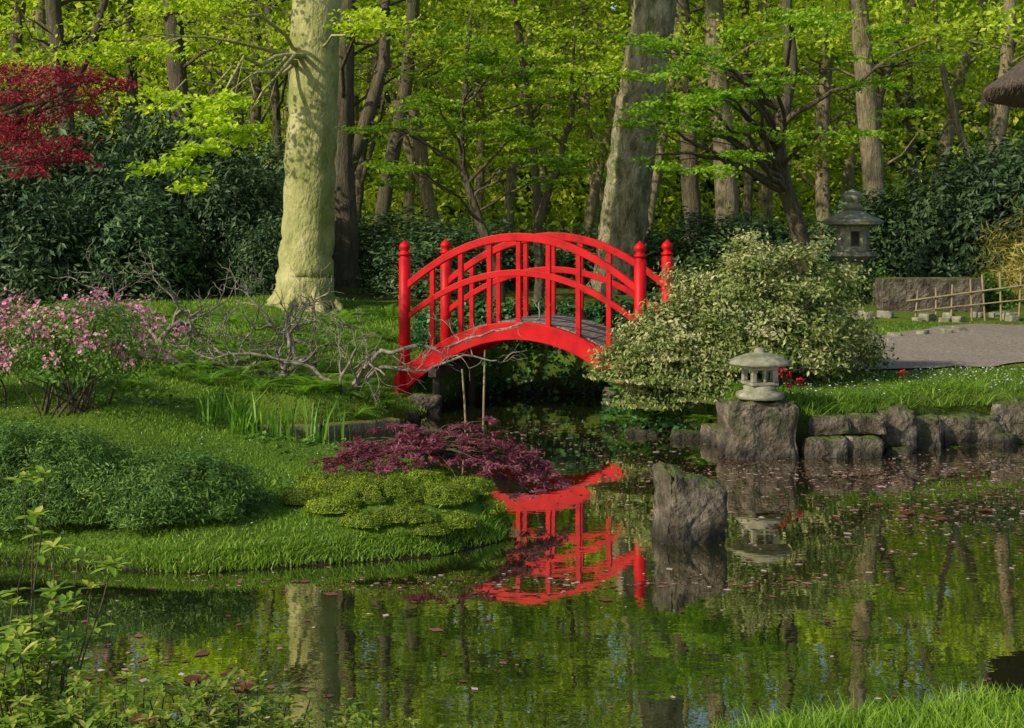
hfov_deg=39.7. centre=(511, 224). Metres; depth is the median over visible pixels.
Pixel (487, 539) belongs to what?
bank grass
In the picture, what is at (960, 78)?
forest tree
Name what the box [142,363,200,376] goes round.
fern plant
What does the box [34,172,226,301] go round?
rhododendron bush
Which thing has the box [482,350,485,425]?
bamboo stake
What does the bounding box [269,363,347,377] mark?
fern plant
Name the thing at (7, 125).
red maple tree
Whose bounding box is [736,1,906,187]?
forest tree
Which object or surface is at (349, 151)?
forest tree
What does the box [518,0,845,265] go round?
forest tree
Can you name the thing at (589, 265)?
rhododendron bush
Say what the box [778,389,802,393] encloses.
fern plant
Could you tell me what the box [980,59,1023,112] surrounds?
thatched pavilion
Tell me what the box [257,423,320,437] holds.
edging slab
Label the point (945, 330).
cobble stone
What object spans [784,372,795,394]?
red primula
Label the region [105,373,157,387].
fern plant
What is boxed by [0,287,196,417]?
azalea shrub
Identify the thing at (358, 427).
edging slab
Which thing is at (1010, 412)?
edging stone
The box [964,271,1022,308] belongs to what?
box bush
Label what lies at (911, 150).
forest tree
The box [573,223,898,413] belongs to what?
pieris shrub
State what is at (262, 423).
iris plant
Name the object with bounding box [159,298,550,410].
bare shrub
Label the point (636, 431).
edging stone
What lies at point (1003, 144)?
rhododendron bush
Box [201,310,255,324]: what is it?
fern plant
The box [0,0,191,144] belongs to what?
forest tree
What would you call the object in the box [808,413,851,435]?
edging stone
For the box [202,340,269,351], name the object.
fern plant
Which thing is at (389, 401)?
fern plant
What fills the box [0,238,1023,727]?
ground
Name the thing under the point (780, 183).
maple tree
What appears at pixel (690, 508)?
boulder
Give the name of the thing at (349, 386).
fern plant
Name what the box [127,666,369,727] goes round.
azalea shrub
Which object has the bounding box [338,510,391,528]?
moss cushion
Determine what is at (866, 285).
box bush
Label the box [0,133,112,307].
rhododendron bush
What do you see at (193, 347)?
fern plant
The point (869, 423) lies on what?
edging stone
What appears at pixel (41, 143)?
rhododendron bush
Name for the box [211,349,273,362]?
fern plant
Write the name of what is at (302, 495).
moss cushion
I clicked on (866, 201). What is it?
rhododendron bush
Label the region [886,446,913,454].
edging stone
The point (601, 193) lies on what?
forest tree
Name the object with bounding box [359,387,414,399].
fern plant
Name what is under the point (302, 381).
fern plant
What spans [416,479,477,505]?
moss cushion
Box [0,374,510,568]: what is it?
lawn grass
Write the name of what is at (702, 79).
forest tree
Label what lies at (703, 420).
fern plant
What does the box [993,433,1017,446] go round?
edging stone
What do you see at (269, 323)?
bare shrub
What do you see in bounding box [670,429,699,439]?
edging stone
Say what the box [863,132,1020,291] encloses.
rhododendron bush
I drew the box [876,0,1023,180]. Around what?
forest tree
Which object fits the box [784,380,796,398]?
red primula
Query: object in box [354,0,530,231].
forest tree
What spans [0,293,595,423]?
lawn grass
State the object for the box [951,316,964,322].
cobble stone
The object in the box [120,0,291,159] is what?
forest tree
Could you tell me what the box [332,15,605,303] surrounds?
maple tree
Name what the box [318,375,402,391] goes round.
fern plant
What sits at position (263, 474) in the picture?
ground cover
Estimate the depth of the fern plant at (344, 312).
18.18 m
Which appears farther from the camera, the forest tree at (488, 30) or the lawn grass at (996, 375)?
the forest tree at (488, 30)
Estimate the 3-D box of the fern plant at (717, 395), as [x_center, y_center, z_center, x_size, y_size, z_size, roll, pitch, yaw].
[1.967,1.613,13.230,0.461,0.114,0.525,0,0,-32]
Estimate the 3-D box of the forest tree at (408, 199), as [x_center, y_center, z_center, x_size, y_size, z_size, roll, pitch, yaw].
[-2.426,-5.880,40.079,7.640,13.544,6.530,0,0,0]
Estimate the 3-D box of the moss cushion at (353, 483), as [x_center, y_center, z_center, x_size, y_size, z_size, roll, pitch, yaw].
[-0.974,1.678,9.118,0.294,0.146,0.267,0,0,-32]
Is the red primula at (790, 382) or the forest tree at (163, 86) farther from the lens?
the forest tree at (163, 86)
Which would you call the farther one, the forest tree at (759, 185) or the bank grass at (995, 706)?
the forest tree at (759, 185)
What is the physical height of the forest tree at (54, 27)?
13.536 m
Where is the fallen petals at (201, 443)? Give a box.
[7,396,400,545]
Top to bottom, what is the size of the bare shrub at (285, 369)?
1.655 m
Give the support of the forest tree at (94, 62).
on the ground at (456, 398)
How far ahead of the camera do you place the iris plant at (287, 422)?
11.39 m
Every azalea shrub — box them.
[0,287,42,408]
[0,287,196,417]
[0,461,133,727]
[0,624,135,727]
[0,666,210,727]
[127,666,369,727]
[310,705,420,727]
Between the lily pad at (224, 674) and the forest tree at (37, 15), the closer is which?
the lily pad at (224, 674)
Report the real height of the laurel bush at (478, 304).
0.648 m
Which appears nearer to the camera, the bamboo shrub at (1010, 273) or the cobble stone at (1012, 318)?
the cobble stone at (1012, 318)
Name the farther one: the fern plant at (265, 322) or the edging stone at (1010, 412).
the fern plant at (265, 322)
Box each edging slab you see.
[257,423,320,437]
[322,417,400,437]
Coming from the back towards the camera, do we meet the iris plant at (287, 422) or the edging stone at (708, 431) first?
the edging stone at (708, 431)
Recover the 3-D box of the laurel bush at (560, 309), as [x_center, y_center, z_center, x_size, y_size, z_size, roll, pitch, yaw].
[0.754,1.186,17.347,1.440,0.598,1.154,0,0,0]
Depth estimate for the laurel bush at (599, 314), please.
16.88 m
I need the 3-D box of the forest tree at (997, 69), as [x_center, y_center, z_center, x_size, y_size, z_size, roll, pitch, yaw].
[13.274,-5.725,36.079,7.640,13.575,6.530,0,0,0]
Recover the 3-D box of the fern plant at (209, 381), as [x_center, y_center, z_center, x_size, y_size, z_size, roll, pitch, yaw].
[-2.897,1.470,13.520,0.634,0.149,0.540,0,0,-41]
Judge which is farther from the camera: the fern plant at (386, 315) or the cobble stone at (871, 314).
the cobble stone at (871, 314)
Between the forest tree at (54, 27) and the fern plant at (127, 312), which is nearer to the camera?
the fern plant at (127, 312)
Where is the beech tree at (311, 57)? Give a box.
[61,0,434,312]
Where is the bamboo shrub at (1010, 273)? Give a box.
[967,185,1023,298]
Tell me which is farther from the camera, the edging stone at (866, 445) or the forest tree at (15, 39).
the forest tree at (15, 39)
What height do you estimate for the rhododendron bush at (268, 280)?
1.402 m
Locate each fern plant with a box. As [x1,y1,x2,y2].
[104,306,164,318]
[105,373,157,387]
[129,346,163,355]
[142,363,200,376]
[152,302,218,318]
[152,348,205,364]
[162,341,220,353]
[176,369,242,384]
[179,355,226,369]
[197,364,276,379]
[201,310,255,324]
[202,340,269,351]
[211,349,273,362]
[228,359,298,369]
[232,378,281,390]
[239,316,309,329]
[241,371,313,386]
[243,345,311,360]
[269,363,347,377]
[273,373,345,391]
[275,384,322,394]
[284,376,350,391]
[285,354,345,370]
[291,332,347,346]
[291,370,353,388]
[297,309,365,325]
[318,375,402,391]
[318,379,393,395]
[330,339,391,354]
[339,405,378,416]
[353,303,423,320]
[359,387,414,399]
[360,329,398,340]
[361,393,417,405]
[603,416,634,424]
[620,410,673,420]
[684,414,717,424]
[698,389,730,400]
[712,382,738,390]
[725,379,776,392]
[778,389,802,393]
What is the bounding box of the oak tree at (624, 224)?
[586,0,677,294]
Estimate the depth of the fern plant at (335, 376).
14.34 m
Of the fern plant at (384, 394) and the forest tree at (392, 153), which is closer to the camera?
the fern plant at (384, 394)
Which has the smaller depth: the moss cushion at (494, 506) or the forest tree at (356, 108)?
the moss cushion at (494, 506)
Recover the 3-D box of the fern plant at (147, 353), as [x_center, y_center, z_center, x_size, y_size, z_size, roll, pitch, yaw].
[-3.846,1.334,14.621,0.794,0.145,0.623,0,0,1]
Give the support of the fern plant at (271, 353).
on the ground at (456, 398)
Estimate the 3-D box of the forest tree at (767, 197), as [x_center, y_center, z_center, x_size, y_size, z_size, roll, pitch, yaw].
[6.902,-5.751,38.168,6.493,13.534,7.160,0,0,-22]
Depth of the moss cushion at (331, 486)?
9.25 m
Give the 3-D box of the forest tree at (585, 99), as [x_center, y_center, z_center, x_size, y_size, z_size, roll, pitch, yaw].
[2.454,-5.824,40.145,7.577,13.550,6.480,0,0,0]
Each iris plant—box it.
[193,377,248,422]
[197,384,238,419]
[207,386,276,435]
[217,386,264,430]
[225,392,306,440]
[255,400,294,435]
[270,394,313,441]
[297,395,350,443]
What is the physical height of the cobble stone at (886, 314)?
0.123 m
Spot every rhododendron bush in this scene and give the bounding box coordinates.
[0,87,84,296]
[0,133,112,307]
[1,81,192,291]
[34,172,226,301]
[63,150,182,213]
[108,90,281,290]
[167,150,282,298]
[209,125,368,279]
[217,210,281,297]
[353,213,509,300]
[357,204,458,286]
[413,215,590,288]
[508,221,597,282]
[640,203,784,292]
[683,207,835,281]
[791,182,936,281]
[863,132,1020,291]
[913,123,1023,264]
[942,117,1023,289]
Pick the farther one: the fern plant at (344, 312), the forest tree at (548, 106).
the forest tree at (548, 106)
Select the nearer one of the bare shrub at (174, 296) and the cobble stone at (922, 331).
the bare shrub at (174, 296)
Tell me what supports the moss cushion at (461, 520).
on the ground at (456, 398)
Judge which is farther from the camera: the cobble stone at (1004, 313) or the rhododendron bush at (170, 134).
the rhododendron bush at (170, 134)
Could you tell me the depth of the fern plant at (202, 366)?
14.10 m
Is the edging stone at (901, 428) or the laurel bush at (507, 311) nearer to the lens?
the edging stone at (901, 428)
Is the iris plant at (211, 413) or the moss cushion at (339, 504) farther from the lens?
the iris plant at (211, 413)
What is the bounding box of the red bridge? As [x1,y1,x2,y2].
[394,232,672,411]
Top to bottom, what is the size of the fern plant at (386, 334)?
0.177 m
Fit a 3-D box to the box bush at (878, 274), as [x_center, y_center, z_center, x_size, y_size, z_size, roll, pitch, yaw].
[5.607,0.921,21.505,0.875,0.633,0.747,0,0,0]
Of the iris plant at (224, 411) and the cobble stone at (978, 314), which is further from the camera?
the cobble stone at (978, 314)
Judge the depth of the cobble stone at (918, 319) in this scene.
19.59 m
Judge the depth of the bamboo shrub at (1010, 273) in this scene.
21.97 m
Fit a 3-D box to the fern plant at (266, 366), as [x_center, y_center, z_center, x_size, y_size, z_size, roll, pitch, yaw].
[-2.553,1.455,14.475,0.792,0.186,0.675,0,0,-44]
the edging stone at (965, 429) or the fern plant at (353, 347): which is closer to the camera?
the edging stone at (965, 429)
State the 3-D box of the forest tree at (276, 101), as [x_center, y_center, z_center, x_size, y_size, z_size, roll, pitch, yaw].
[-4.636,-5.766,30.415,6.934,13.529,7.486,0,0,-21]
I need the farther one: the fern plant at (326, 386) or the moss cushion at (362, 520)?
the fern plant at (326, 386)
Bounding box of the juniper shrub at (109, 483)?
[0,416,275,530]
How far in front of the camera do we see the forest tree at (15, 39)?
33.83 m
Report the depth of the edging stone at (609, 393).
14.64 m
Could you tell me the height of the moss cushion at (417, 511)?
0.121 m
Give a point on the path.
(981, 345)
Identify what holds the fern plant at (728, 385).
on the ground at (456, 398)
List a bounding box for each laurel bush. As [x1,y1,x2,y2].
[436,292,494,327]
[475,296,547,347]
[530,297,605,347]
[584,293,633,329]
[612,287,660,331]
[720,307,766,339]
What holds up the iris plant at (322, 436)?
on the ground at (456, 398)
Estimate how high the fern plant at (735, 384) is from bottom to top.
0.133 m
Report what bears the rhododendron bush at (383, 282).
on the ground at (456, 398)
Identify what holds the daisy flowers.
on the ground at (456, 398)
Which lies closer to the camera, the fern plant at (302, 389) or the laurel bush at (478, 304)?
the fern plant at (302, 389)
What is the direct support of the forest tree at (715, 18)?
on the ground at (456, 398)
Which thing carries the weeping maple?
on the ground at (456, 398)
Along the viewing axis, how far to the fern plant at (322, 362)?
15.22 m
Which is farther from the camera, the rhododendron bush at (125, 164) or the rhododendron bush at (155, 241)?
the rhododendron bush at (125, 164)
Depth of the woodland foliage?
57.02 m
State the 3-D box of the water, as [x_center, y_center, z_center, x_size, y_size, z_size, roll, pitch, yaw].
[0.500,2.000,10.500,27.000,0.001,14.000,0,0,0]
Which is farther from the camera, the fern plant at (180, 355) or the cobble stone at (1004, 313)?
the cobble stone at (1004, 313)
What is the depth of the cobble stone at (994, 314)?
20.14 m
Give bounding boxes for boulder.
[651,461,727,545]
[715,397,798,459]
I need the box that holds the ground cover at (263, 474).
[3,313,537,533]
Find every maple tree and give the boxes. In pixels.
[0,30,139,183]
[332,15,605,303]
[439,1,651,304]
[592,0,962,281]
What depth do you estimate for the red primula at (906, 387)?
13.07 m
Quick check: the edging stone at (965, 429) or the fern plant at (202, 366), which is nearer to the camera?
the edging stone at (965, 429)
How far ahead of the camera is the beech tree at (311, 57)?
19.64 m
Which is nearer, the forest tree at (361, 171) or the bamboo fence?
the bamboo fence
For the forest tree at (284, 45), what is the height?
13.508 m
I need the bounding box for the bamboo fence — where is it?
[906,271,1023,320]
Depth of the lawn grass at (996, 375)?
13.98 m
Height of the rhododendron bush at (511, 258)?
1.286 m
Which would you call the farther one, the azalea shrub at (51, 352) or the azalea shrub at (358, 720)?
the azalea shrub at (51, 352)
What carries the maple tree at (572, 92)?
on the ground at (456, 398)
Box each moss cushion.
[277,485,323,504]
[293,470,350,491]
[301,493,362,514]
[323,470,388,495]
[337,475,381,498]
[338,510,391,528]
[351,473,431,502]
[376,501,439,523]
[392,467,453,492]
[410,520,453,535]
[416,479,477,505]
[437,508,480,528]
[449,475,498,494]
[479,496,508,513]
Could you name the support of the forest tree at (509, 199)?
on the ground at (456, 398)
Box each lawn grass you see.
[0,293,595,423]
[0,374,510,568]
[725,320,1023,404]
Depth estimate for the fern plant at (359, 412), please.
13.56 m
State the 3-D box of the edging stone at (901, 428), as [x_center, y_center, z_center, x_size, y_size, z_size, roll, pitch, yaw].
[3.410,1.877,12.656,0.416,0.548,0.472,1,0,-3]
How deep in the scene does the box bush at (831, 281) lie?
21.14 m
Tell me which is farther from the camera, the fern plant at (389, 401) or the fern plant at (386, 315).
the fern plant at (386, 315)
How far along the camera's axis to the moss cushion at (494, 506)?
9.14 m
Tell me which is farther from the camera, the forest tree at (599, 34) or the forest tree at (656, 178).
the forest tree at (599, 34)
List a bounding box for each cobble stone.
[858,311,874,319]
[876,311,893,318]
[887,332,901,335]
[911,317,922,321]
[916,330,928,333]
[919,312,934,321]
[938,317,949,321]
[939,328,952,332]
[942,312,954,315]
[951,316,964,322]
[951,326,965,330]
[970,312,983,317]
[988,312,999,317]
[1002,311,1017,319]
[1005,315,1019,321]
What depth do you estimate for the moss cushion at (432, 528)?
8.61 m
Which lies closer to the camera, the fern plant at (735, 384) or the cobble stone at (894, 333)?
the fern plant at (735, 384)
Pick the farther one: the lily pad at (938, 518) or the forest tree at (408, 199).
the forest tree at (408, 199)
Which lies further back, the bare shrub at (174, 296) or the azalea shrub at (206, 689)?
the bare shrub at (174, 296)
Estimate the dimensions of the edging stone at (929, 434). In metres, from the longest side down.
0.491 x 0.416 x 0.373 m
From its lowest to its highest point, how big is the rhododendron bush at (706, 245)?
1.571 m
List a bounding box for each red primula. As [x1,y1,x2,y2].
[778,368,786,397]
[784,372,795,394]
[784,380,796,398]
[791,377,806,396]
[897,369,915,392]
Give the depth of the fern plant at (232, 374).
13.87 m
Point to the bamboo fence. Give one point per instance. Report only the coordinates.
(971, 292)
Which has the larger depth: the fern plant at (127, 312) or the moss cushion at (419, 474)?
the fern plant at (127, 312)
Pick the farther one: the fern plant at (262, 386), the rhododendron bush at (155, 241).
the rhododendron bush at (155, 241)
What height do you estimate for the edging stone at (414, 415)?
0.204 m
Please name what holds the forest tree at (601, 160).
on the ground at (456, 398)
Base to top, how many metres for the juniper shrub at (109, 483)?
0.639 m
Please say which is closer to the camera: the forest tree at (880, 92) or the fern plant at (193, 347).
the fern plant at (193, 347)
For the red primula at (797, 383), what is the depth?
12.70 m
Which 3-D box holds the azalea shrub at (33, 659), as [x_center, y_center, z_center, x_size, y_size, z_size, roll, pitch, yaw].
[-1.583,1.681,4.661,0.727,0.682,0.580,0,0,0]
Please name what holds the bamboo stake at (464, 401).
in the water
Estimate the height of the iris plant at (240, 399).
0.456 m
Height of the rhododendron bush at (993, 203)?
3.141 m
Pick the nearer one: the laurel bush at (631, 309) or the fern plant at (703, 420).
the fern plant at (703, 420)
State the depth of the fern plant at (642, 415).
13.51 m
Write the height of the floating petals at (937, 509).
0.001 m
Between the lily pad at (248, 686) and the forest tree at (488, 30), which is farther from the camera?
the forest tree at (488, 30)
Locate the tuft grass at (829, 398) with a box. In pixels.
[781,373,1023,415]
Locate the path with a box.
[788,324,1023,371]
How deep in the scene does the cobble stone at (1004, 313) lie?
19.87 m
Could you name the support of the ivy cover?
on the ground at (456, 398)
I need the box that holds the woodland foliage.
[0,0,1023,249]
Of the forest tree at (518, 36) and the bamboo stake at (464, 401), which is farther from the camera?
the forest tree at (518, 36)
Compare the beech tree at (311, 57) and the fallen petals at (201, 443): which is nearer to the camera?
the fallen petals at (201, 443)
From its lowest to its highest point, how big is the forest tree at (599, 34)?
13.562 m
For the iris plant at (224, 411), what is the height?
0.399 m
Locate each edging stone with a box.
[405,409,420,421]
[409,392,442,413]
[602,386,618,412]
[626,426,660,436]
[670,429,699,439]
[700,423,717,446]
[801,435,848,458]
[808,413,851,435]
[842,434,884,456]
[844,412,886,434]
[875,403,917,451]
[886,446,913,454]
[916,413,941,449]
[938,412,1008,445]
[991,396,1023,442]
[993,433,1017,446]
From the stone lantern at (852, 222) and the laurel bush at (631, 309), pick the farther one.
the stone lantern at (852, 222)
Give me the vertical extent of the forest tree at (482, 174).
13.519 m
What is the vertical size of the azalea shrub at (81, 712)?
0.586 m
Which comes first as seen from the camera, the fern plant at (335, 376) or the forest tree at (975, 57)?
the fern plant at (335, 376)
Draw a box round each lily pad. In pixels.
[130,712,156,722]
[183,672,210,683]
[219,670,240,676]
[237,683,252,690]
[933,517,946,519]
[977,508,991,510]
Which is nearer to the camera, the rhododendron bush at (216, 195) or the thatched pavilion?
the thatched pavilion
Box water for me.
[0,394,1023,727]
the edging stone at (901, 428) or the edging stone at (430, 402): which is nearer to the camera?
the edging stone at (901, 428)
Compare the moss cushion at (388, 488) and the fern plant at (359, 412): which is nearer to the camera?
the moss cushion at (388, 488)
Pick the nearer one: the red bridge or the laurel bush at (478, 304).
the red bridge
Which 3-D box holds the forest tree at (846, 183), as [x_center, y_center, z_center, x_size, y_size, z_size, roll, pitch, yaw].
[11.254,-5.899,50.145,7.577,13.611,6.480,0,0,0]
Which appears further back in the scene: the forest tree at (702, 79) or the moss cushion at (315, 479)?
the forest tree at (702, 79)
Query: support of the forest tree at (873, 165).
on the ground at (456, 398)
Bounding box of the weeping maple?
[307,415,571,500]
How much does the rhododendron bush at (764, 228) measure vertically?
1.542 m
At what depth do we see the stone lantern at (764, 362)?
12.12 m
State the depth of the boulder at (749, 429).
12.09 m
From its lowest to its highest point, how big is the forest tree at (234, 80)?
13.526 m
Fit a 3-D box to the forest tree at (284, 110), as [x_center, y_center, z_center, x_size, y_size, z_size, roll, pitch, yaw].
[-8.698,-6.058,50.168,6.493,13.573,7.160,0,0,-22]
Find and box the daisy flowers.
[782,364,1023,396]
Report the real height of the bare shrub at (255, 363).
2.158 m
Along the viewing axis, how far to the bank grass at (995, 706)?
5.43 m
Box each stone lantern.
[729,347,790,400]
[822,189,883,301]
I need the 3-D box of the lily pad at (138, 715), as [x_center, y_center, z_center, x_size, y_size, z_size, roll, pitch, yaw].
[-1.480,1.991,5.720,0.119,0.008,0.139,0,0,-8]
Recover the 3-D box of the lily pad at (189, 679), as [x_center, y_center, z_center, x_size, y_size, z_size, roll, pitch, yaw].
[-1.380,1.991,6.220,0.119,0.008,0.139,0,0,-21]
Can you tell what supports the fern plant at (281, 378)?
on the ground at (456, 398)
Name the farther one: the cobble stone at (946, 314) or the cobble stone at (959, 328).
the cobble stone at (946, 314)
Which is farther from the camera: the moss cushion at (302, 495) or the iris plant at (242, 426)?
the iris plant at (242, 426)
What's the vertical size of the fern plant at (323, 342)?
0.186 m
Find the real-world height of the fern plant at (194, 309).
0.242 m
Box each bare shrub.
[49,238,348,382]
[59,236,238,344]
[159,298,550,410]
[169,279,339,388]
[215,259,343,343]
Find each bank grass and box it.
[0,492,517,573]
[677,679,1023,727]
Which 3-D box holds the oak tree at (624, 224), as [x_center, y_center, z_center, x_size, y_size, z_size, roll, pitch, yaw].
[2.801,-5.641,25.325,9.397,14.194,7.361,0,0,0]
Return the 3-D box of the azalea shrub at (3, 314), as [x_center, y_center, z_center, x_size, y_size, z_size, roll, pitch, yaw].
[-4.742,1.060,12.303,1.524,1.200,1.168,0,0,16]
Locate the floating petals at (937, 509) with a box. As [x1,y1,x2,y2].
[1,415,1023,717]
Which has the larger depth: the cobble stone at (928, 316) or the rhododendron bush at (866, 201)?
the rhododendron bush at (866, 201)
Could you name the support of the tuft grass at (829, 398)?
on the ground at (456, 398)
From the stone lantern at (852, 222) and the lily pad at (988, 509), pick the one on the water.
the lily pad at (988, 509)
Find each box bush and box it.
[798,273,859,304]
[833,263,876,305]
[856,264,895,302]
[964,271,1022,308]
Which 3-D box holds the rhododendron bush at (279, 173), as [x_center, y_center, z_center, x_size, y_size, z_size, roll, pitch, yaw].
[-4.155,-0.317,24.797,3.130,2.857,3.336,0,0,32]
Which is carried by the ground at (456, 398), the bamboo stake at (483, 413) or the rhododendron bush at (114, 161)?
the rhododendron bush at (114, 161)
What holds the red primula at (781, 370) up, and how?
on the ground at (456, 398)
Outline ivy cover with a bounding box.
[411,296,744,435]
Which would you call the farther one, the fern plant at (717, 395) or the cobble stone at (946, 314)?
the cobble stone at (946, 314)
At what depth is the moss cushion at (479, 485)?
9.25 m
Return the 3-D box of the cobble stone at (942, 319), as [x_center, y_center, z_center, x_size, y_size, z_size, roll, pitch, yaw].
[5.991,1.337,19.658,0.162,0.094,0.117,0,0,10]
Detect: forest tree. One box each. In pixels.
[0,0,149,139]
[0,0,160,174]
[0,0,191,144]
[0,0,227,180]
[2,0,118,169]
[119,0,418,170]
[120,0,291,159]
[122,0,287,164]
[122,0,422,181]
[138,0,287,154]
[159,0,519,288]
[183,0,359,178]
[228,0,465,162]
[258,0,473,248]
[286,0,495,241]
[354,0,504,259]
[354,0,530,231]
[354,0,559,237]
[362,0,576,239]
[385,0,516,239]
[415,0,612,232]
[433,0,680,232]
[444,0,757,248]
[453,0,621,220]
[477,0,617,236]
[516,0,732,249]
[517,3,701,238]
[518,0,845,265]
[544,0,754,174]
[570,0,806,164]
[658,0,848,229]
[668,0,839,240]
[671,0,852,240]
[693,0,903,237]
[724,0,1017,252]
[733,0,899,213]
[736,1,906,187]
[775,0,1023,269]
[798,0,996,214]
[802,0,1017,166]
[840,0,1023,235]
[872,0,1023,179]
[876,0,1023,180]
[877,0,1023,172]
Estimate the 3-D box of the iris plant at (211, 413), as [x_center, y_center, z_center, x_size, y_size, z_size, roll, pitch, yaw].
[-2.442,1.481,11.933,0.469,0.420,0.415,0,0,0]
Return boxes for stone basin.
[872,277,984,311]
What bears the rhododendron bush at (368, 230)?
on the ground at (456, 398)
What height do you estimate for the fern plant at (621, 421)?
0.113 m
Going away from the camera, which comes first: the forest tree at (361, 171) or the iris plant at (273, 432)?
the iris plant at (273, 432)
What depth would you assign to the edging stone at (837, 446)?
12.13 m
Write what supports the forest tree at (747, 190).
on the ground at (456, 398)
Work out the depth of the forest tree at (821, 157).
31.84 m
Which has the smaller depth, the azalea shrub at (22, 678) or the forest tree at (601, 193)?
the azalea shrub at (22, 678)
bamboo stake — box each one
[461,369,466,422]
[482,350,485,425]
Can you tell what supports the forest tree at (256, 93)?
on the ground at (456, 398)

